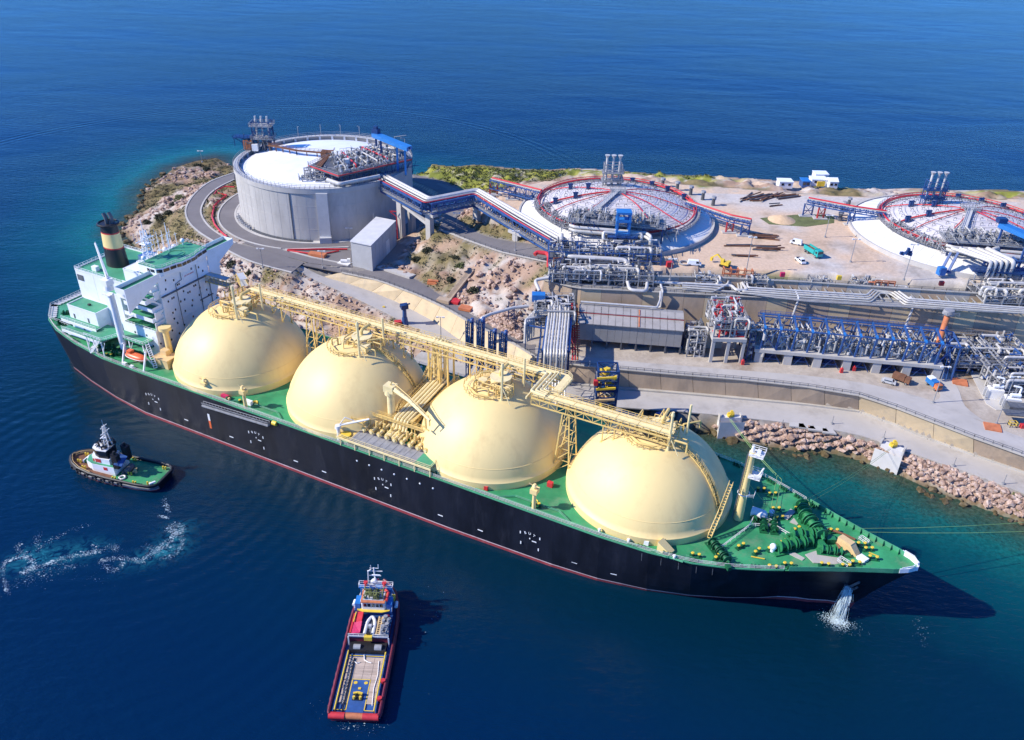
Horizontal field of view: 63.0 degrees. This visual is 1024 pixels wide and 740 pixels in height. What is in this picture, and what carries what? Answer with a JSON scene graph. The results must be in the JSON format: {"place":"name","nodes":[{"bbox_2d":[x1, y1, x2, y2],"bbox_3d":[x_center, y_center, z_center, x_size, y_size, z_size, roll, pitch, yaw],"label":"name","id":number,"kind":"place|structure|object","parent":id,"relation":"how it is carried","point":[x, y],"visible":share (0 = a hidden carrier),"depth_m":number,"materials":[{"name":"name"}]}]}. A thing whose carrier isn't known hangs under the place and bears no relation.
{"place":"outdoors","nodes":[
{"label":"outdoors","id":0,"kind":"place"},
{"bbox_2d":[186,173,303,272],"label":"loop road","id":1,"kind":"structure","parent":0,"point":[197,222],"depth_m":348.07,"materials":[{"name":"asphalt"}]},
{"bbox_2d":[200,179,236,242],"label":"kerb","id":2,"kind":"structure","parent":1,"relation":"on","point":[208,225],"depth_m":376.06,"materials":[{"name":"concrete"}]},
{"bbox_2d":[185,172,291,272],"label":"kerb","id":3,"kind":"structure","parent":1,"relation":"on","point":[198,231],"depth_m":351.20,"materials":[{"name":"concrete"}]},
{"bbox_2d":[219,186,432,247],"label":"ring road","id":4,"kind":"structure","parent":0,"point":[229,223],"depth_m":363.05,"materials":[{"name":"asphalt"}]},
{"bbox_2d":[217,193,280,248],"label":"kerb","id":5,"kind":"structure","parent":4,"relation":"on","point":[233,234],"depth_m":353.29,"materials":[{"name":"concrete"}]},
{"bbox_2d":[302,262,534,353],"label":"road","id":6,"kind":"structure","parent":0,"point":[417,286],"depth_m":317.19,"materials":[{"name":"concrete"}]},
{"bbox_2d":[412,175,564,261],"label":"access road","id":7,"kind":"structure","parent":0,"point":[450,222],"depth_m":335.85,"materials":[{"name":"asphalt"}]},
{"bbox_2d":[0,0,1023,739],"bbox_3d":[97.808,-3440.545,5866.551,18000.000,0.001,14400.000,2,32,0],"label":"sea","id":8,"kind":"structure","parent":0,"point":[230,620],"depth_m":239.64,"materials":[{"name":"liquid"}]},
{"bbox_2d":[0,525,118,596],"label":"foam","id":9,"kind":"object","parent":8,"relation":"on","point":[30,567],"visible":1,"depth_m":208.47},
{"bbox_2d":[69,420,172,490],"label":"tugboat","id":10,"kind":"object","parent":8,"relation":"on","point":[105,460],"visible":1,"depth_m":234.26,"materials":[{"name":"black paint"}]},
{"bbox_2d":[99,498,185,572],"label":"foam","id":11,"kind":"object","parent":8,"relation":"on","point":[167,528],"visible":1,"depth_m":213.26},
{"bbox_2d":[327,565,399,722],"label":"supply tug","id":12,"kind":"object","parent":8,"relation":"on","point":[360,682],"visible":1,"depth_m":183.54,"materials":[{"name":"red paint"}]},
{"bbox_2d":[363,615,376,634],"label":"dinghy","id":13,"kind":"object","parent":12,"relation":"on","point":[370,627],"visible":1,"depth_m":186.69,"materials":[{"name":"rubber"}]},
{"bbox_2d":[48,212,919,607],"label":"gas carrier","id":14,"kind":"object","parent":8,"relation":"on","point":[500,458],"visible":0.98,"depth_m":219.09,"materials":[{"name":"black paint"}]},
{"bbox_2d":[125,348,146,361],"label":"lifeboat","id":15,"kind":"object","parent":14,"relation":"hanging from","point":[131,354],"visible":0.98,"depth_m":254.93,"materials":[{"name":"orange paint"}]},
{"bbox_2d":[717,410,744,438],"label":"mooring platform","id":16,"kind":"structure","parent":8,"relation":"in","point":[726,428],"depth_m":258.00,"materials":[{"name":"concrete"}]},
{"bbox_2d":[817,586,856,635],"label":"water discharge","id":17,"kind":"structure","parent":8,"relation":"on","point":[846,597],"depth_m":196.85,"materials":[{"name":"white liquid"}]},
{"bbox_2d":[870,437,906,474],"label":"mooring platform","id":18,"kind":"structure","parent":8,"relation":"in","point":[890,461],"depth_m":246.46,"materials":[{"name":"concrete"}]},
{"bbox_2d":[121,158,1023,520],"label":"ground","id":19,"kind":"structure","parent":0,"point":[837,244],"depth_m":314.69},
{"bbox_2d":[121,163,259,300],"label":"headland rocks","id":20,"kind":"object","parent":19,"relation":"on","point":[189,191],"visible":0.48,"depth_m":392.77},
{"bbox_2d":[211,186,234,236],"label":"red pipe run","id":21,"kind":"object","parent":19,"relation":"on","point":[216,226],"visible":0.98,"depth_m":377.33,"materials":[{"name":"paint"}]},
{"bbox_2d":[244,237,351,267],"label":"apron","id":22,"kind":"object","parent":19,"relation":"on","point":[339,255],"visible":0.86,"depth_m":338.41,"materials":[{"name":"concrete"}]},
{"bbox_2d":[287,248,346,253],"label":"red pipe wedge","id":23,"kind":"object","parent":22,"relation":"on","point":[336,249],"visible":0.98,"depth_m":338.75,"materials":[{"name":"paint"}]},
{"bbox_2d":[234,204,396,243],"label":"kerb","id":24,"kind":"structure","parent":19,"relation":"on","point":[277,239],"depth_m":348.79,"materials":[{"name":"concrete"}]},
{"bbox_2d":[236,203,418,242],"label":"tank footing","id":25,"kind":"object","parent":19,"relation":"on","point":[239,212],"visible":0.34,"depth_m":351.18,"materials":[{"name":"concrete"}]},
{"bbox_2d":[232,127,412,243],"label":"storage tank","id":26,"kind":"object","parent":25,"relation":"on","point":[278,199],"visible":0.8,"depth_m":347.85,"materials":[{"name":"concrete"}]},
{"bbox_2d":[232,116,275,150],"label":"relief tower","id":27,"kind":"structure","parent":26,"relation":"on","point":[249,142],"depth_m":374.75,"materials":[{"name":"metal"}]},
{"bbox_2d":[298,142,418,185],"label":"pump platform","id":28,"kind":"structure","parent":26,"relation":"on","point":[336,165],"depth_m":348.78,"materials":[{"name":"metal"}]},
{"bbox_2d":[371,126,411,174],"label":"crane gantry","id":29,"kind":"object","parent":28,"relation":"on","point":[376,134],"visible":0.92,"depth_m":352.09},
{"bbox_2d":[170,234,513,362],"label":"riprap","id":30,"kind":"object","parent":19,"relation":"on","point":[296,286],"visible":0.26,"depth_m":315.33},
{"bbox_2d":[139,158,569,343],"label":"scrub","id":31,"kind":"object","parent":19,"relation":"on","point":[223,166],"visible":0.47,"depth_m":378.43,"materials":[{"name":"green plant"}]},
{"bbox_2d":[350,214,396,270],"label":"equipment shed","id":32,"kind":"structure","parent":19,"relation":"on","point":[373,243],"depth_m":327.09,"materials":[{"name":"metal"}]},
{"bbox_2d":[376,265,415,278],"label":"shed skirt","id":33,"kind":"object","parent":19,"relation":"on","point":[395,271],"visible":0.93,"depth_m":323.48,"materials":[{"name":"concrete"}]},
{"bbox_2d":[394,302,409,325],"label":"hose tower","id":34,"kind":"structure","parent":19,"relation":"on","point":[404,307],"depth_m":300.92,"materials":[{"name":"blue metal"}]},
{"bbox_2d":[325,270,535,378],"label":"retaining wall","id":35,"kind":"structure","parent":19,"relation":"on","point":[452,322],"depth_m":306.08,"materials":[{"name":"beige concrete"}]},
{"bbox_2d":[436,268,473,304],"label":"cutting stair","id":36,"kind":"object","parent":19,"relation":"on","point":[458,286],"visible":1,"depth_m":307.96,"materials":[{"name":"brown concrete"}]},
{"bbox_2d":[376,196,536,315],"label":"cutting rocks","id":37,"kind":"object","parent":19,"relation":"on","point":[489,283],"visible":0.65,"depth_m":306.22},
{"bbox_2d":[369,171,567,250],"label":"pipe bridge","id":38,"kind":"structure","parent":19,"relation":"on","point":[409,202],"depth_m":333.90,"materials":[{"name":"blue metal"}]},
{"bbox_2d":[438,227,559,262],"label":"retaining wall","id":39,"kind":"structure","parent":19,"relation":"on","point":[487,246],"depth_m":317.92,"materials":[{"name":"concrete"}]},
{"bbox_2d":[479,305,528,336],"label":"slope pipe","id":40,"kind":"object","parent":19,"relation":"on","point":[505,310],"visible":0.69,"depth_m":277.78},
{"bbox_2d":[489,177,542,201],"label":"pipe rack","id":41,"kind":"object","parent":19,"relation":"on","point":[512,184],"visible":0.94,"depth_m":349.59,"materials":[{"name":"blue metal"}]},
{"bbox_2d":[414,351,644,421],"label":"jetty deck","id":42,"kind":"structure","parent":19,"relation":"on","point":[421,356],"depth_m":279.17,"materials":[{"name":"concrete"}]},
{"bbox_2d":[464,318,475,376],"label":"loading arm","id":43,"kind":"object","parent":42,"relation":"on","point":[468,339],"visible":0.65,"depth_m":265.97},
{"bbox_2d":[476,317,486,370],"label":"loading arm","id":44,"kind":"object","parent":42,"relation":"on","point":[480,340],"visible":0.6,"depth_m":263.31},
{"bbox_2d":[488,328,496,369],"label":"loading arm","id":45,"kind":"object","parent":42,"relation":"on","point":[493,341],"visible":0.59,"depth_m":262.38},
{"bbox_2d":[498,330,507,370],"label":"loading arm","id":46,"kind":"object","parent":42,"relation":"on","point":[504,340],"visible":0.48,"depth_m":260.52},
{"bbox_2d":[584,361,619,421],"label":"gangway tower","id":47,"kind":"structure","parent":42,"relation":"on","point":[606,383],"depth_m":248.55,"materials":[{"name":"metal"}]},
{"bbox_2d":[523,305,571,404],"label":"manifold rack","id":48,"kind":"object","parent":19,"relation":"on","point":[529,326],"visible":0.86,"depth_m":262.39,"materials":[{"name":"grey metal"}]},
{"bbox_2d":[533,290,575,329],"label":"process module","id":49,"kind":"object","parent":48,"relation":"on","point":[540,306],"visible":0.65,"depth_m":277.07,"materials":[{"name":"metal"}]},
{"bbox_2d":[532,291,544,301],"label":"control cabin","id":50,"kind":"object","parent":49,"relation":"on","point":[536,295],"visible":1,"depth_m":278.84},
{"bbox_2d":[571,302,579,359],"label":"red pipe stack","id":51,"kind":"object","parent":48,"relation":"attached to","point":[575,337],"visible":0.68,"depth_m":273.87,"materials":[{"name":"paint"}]},
{"bbox_2d":[118,172,1023,524],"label":"shore stones","id":52,"kind":"object","parent":19,"relation":"on","point":[732,440],"visible":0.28,"depth_m":253.42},
{"bbox_2d":[534,233,651,292],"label":"header pipes","id":53,"kind":"object","parent":19,"relation":"on","point":[585,257],"visible":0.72,"depth_m":295.64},
{"bbox_2d":[548,258,654,287],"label":"process module","id":54,"kind":"object","parent":19,"relation":"on","point":[580,271],"visible":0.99,"depth_m":289.45,"materials":[{"name":"metal"}]},
{"bbox_2d":[547,237,661,265],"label":"process module","id":55,"kind":"object","parent":19,"relation":"on","point":[606,249],"visible":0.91,"depth_m":298.68,"materials":[{"name":"grey metal"}]},
{"bbox_2d":[519,176,714,255],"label":"domed tank","id":56,"kind":"object","parent":19,"relation":"on","point":[668,219],"visible":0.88,"depth_m":323.02,"materials":[{"name":"metal"}]},
{"bbox_2d":[601,154,624,185],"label":"vent stack","id":57,"kind":"object","parent":56,"relation":"on","point":[619,179],"visible":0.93,"depth_m":338.29,"materials":[{"name":"metal"}]},
{"bbox_2d":[602,208,642,244],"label":"portal crane","id":58,"kind":"object","parent":19,"relation":"on","point":[616,234],"visible":0.85,"depth_m":303.63,"materials":[{"name":"blue metal"}]},
{"bbox_2d":[576,291,684,354],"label":"compressor hall","id":59,"kind":"structure","parent":19,"relation":"on","point":[635,324],"depth_m":275.94,"materials":[{"name":"metal"}]},
{"bbox_2d":[414,164,852,188],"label":"scrub","id":60,"kind":"object","parent":19,"relation":"on","point":[554,173],"visible":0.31,"depth_m":400.75,"materials":[{"name":"green plant"}]},
{"bbox_2d":[683,318,708,356],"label":"process module","id":61,"kind":"object","parent":19,"relation":"on","point":[694,342],"visible":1,"depth_m":274.23,"materials":[{"name":"metal"}]},
{"bbox_2d":[535,353,859,409],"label":"retaining wall","id":62,"kind":"structure","parent":19,"relation":"on","point":[727,385],"depth_m":266.44,"materials":[{"name":"brown concrete"}]},
{"bbox_2d":[685,200,751,236],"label":"pipe rack","id":63,"kind":"object","parent":19,"relation":"on","point":[730,218],"visible":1,"depth_m":325.27,"materials":[{"name":"blue metal"}]},
{"bbox_2d":[710,254,730,267],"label":"excavator","id":64,"kind":"object","parent":19,"relation":"on","point":[725,263],"visible":0.96,"depth_m":298.25,"materials":[{"name":"yellow metal"}]},
{"bbox_2d":[706,322,746,362],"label":"concrete table","id":65,"kind":"object","parent":19,"relation":"on","point":[715,341],"visible":0.7,"depth_m":271.00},
{"bbox_2d":[705,296,750,337],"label":"process module","id":66,"kind":"object","parent":65,"relation":"on","point":[724,318],"visible":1,"depth_m":269.62,"materials":[{"name":"metal"}]},
{"bbox_2d":[479,308,1023,517],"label":"riprap","id":67,"kind":"object","parent":19,"relation":"on","point":[990,489],"visible":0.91,"depth_m":245.72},
{"bbox_2d":[738,315,765,360],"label":"process module","id":68,"kind":"object","parent":19,"relation":"on","point":[750,343],"visible":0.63,"depth_m":272.17,"materials":[{"name":"metal"}]},
{"bbox_2d":[741,271,769,288],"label":"valve cluster","id":69,"kind":"object","parent":19,"relation":"on","point":[755,274],"visible":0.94,"depth_m":290.43,"materials":[{"name":"metal"}]},
{"bbox_2d":[749,232,779,240],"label":"beam heap","id":70,"kind":"object","parent":19,"relation":"on","point":[765,236],"visible":0.94,"depth_m":321.94,"materials":[{"name":"metal"}]},
{"bbox_2d":[752,245,784,250],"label":"beam heap","id":71,"kind":"object","parent":19,"relation":"on","point":[769,247],"visible":1,"depth_m":312.31,"materials":[{"name":"metal"}]},
{"bbox_2d":[768,215,794,224],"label":"sand heap","id":72,"kind":"object","parent":19,"relation":"on","point":[782,219],"visible":1,"depth_m":337.23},
{"bbox_2d":[543,279,1023,346],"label":"retaining wall","id":73,"kind":"structure","parent":19,"relation":"on","point":[691,305],"depth_m":286.79,"materials":[{"name":"grey concrete"}]},
{"bbox_2d":[544,275,1023,305],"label":"terrace slab","id":74,"kind":"structure","parent":19,"relation":"on","point":[695,289],"depth_m":289.20,"materials":[{"name":"concrete"}]},
{"bbox_2d":[965,274,1023,305],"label":"process module","id":75,"kind":"object","parent":74,"relation":"on","point":[995,286],"visible":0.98,"depth_m":283.08,"materials":[{"name":"metal"}]},
{"bbox_2d":[776,178,793,188],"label":"site cabin","id":76,"kind":"object","parent":19,"relation":"on","point":[785,183],"visible":0.98,"depth_m":377.81,"materials":[{"name":"metal"}]},
{"bbox_2d":[555,272,1023,333],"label":"pipe track","id":77,"kind":"structure","parent":19,"relation":"on","point":[912,303],"depth_m":284.15,"materials":[{"name":"metal"}]},
{"bbox_2d":[693,270,720,286],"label":"valve cluster","id":78,"kind":"object","parent":77,"relation":"on","point":[703,277],"visible":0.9,"depth_m":290.17,"materials":[{"name":"metal"}]},
{"bbox_2d":[722,266,753,277],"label":"pipe rack","id":79,"kind":"object","parent":77,"relation":"on","point":[738,270],"visible":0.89,"depth_m":292.17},
{"bbox_2d":[806,274,832,289],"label":"valve cluster","id":80,"kind":"object","parent":77,"relation":"on","point":[816,278],"visible":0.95,"depth_m":291.13,"materials":[{"name":"metal"}]},
{"bbox_2d":[848,274,884,285],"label":"valve cluster","id":81,"kind":"object","parent":77,"relation":"on","point":[866,278],"visible":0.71,"depth_m":292.26,"materials":[{"name":"metal"}]},
{"bbox_2d":[561,268,1023,302],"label":"retaining wall","id":82,"kind":"structure","parent":19,"relation":"on","point":[932,293],"depth_m":289.49,"materials":[{"name":"concrete"}]},
{"bbox_2d":[760,214,833,226],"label":"ditch weeds","id":83,"kind":"object","parent":19,"relation":"on","point":[805,221],"visible":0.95,"depth_m":338.89,"materials":[{"name":"green plant"}]},
{"bbox_2d":[804,244,823,257],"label":"dump truck","id":84,"kind":"object","parent":19,"relation":"on","point":[814,250],"visible":1,"depth_m":308.05,"materials":[{"name":"teal paint"}]},
{"bbox_2d":[809,176,827,185],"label":"site cabin","id":85,"kind":"object","parent":19,"relation":"on","point":[814,180],"visible":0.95,"depth_m":381.90,"materials":[{"name":"metal"}]},
{"bbox_2d":[827,177,838,188],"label":"site cabin","id":86,"kind":"object","parent":19,"relation":"on","point":[832,182],"visible":1,"depth_m":379.04,"materials":[{"name":"metal"}]},
{"bbox_2d":[798,197,886,225],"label":"pipe rack","id":87,"kind":"object","parent":19,"relation":"on","point":[817,201],"visible":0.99,"depth_m":336.11,"materials":[{"name":"blue metal"}]},
{"bbox_2d":[752,310,961,380],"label":"vaporiser bank","id":88,"kind":"structure","parent":19,"relation":"on","point":[875,352],"depth_m":269.48,"materials":[{"name":"metal"}]},
{"bbox_2d":[892,371,911,384],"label":"truck","id":89,"kind":"object","parent":19,"relation":"on","point":[902,377],"visible":1,"depth_m":264.27,"materials":[{"name":"metal"}]},
{"bbox_2d":[859,392,973,452],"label":"retaining wall","id":90,"kind":"structure","parent":19,"relation":"on","point":[937,430],"depth_m":250.95,"materials":[{"name":"beige concrete"}]},
{"bbox_2d":[925,375,942,390],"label":"truck","id":91,"kind":"object","parent":19,"relation":"on","point":[932,381],"visible":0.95,"depth_m":262.14,"materials":[{"name":"blue metal"}]},
{"bbox_2d":[847,192,1023,280],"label":"domed tank","id":92,"kind":"object","parent":19,"relation":"on","point":[935,231],"visible":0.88,"depth_m":317.18,"materials":[{"name":"metal"}]},
{"bbox_2d":[919,171,949,205],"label":"vent stack","id":93,"kind":"object","parent":92,"relation":"on","point":[926,197],"visible":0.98,"depth_m":329.89,"materials":[{"name":"blue metal"}]},
{"bbox_2d":[951,246,1023,294],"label":"pipelines","id":94,"kind":"object","parent":92,"relation":"attached to","point":[993,256],"visible":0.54,"depth_m":291.20,"materials":[{"name":"white metal"}]},
{"bbox_2d":[995,216,1023,267],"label":"crane gantry","id":95,"kind":"object","parent":92,"relation":"on","point":[1004,224],"visible":0.77,"depth_m":294.50,"materials":[{"name":"blue metal"}]},
{"bbox_2d":[935,308,959,348],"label":"orange stack","id":96,"kind":"object","parent":19,"relation":"on","point":[947,313],"visible":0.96,"depth_m":273.56,"materials":[{"name":"metal"}]},
{"bbox_2d":[952,377,967,386],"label":"ground slab","id":97,"kind":"structure","parent":19,"relation":"on","point":[960,381],"depth_m":265.96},
{"bbox_2d":[929,329,1023,373],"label":"process module","id":98,"kind":"object","parent":19,"relation":"on","point":[969,359],"visible":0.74,"depth_m":273.54,"materials":[{"name":"metal"}]},
{"bbox_2d":[963,339,1004,367],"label":"pipe rack","id":99,"kind":"object","parent":98,"relation":"attached to","point":[992,354],"visible":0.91,"depth_m":270.90,"materials":[{"name":"metal"}]},
{"bbox_2d":[983,421,1001,432],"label":"ground slab","id":100,"kind":"structure","parent":19,"relation":"on","point":[989,426],"depth_m":244.72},
{"bbox_2d":[969,370,1023,410],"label":"transformer pad","id":101,"kind":"object","parent":19,"relation":"on","point":[992,403],"visible":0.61,"depth_m":261.24,"materials":[{"name":"concrete"}]},
{"bbox_2d":[982,376,1005,399],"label":"transformer","id":102,"kind":"object","parent":101,"relation":"on","point":[991,391],"visible":1,"depth_m":257.15,"materials":[{"name":"white paint"}]},
{"bbox_2d":[999,385,1022,406],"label":"transformer","id":103,"kind":"object","parent":101,"relation":"on","point":[1013,397],"visible":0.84,"depth_m":252.61,"materials":[{"name":"white paint"}]},
{"bbox_2d":[1002,401,1023,416],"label":"grey container","id":104,"kind":"object","parent":101,"relation":"on","point":[1013,409],"visible":0.89,"depth_m":248.97,"materials":[{"name":"metal"}]},
{"bbox_2d":[973,434,1023,470],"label":"retaining wall","id":105,"kind":"structure","parent":19,"relation":"on","point":[988,449],"depth_m":238.96,"materials":[{"name":"brown concrete"}]},
{"bbox_2d":[978,361,1023,396],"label":"process module","id":106,"kind":"object","parent":19,"relation":"on","point":[1006,373],"visible":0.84,"depth_m":261.55,"materials":[{"name":"metal"}]},
{"bbox_2d":[299,266,1023,493],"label":"road","id":107,"kind":"structure","parent":0,"point":[859,424],"depth_m":261.91,"materials":[{"name":"concrete"}]},
{"bbox_2d":[571,382,1023,472],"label":"wall toe","id":108,"kind":"object","parent":107,"relation":"on","point":[776,401],"depth_m":265.74,"materials":[{"name":"concrete"}]},
{"bbox_2d":[535,347,1023,453],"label":"quay road","id":109,"kind":"structure","parent":0,"point":[927,407],"depth_m":261.10,"materials":[{"name":"concrete"}]},
{"bbox_2d":[926,370,984,421],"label":"side road","id":110,"kind":"structure","parent":0,"point":[950,398],"depth_m":257.46,"materials":[{"name":"concrete"}]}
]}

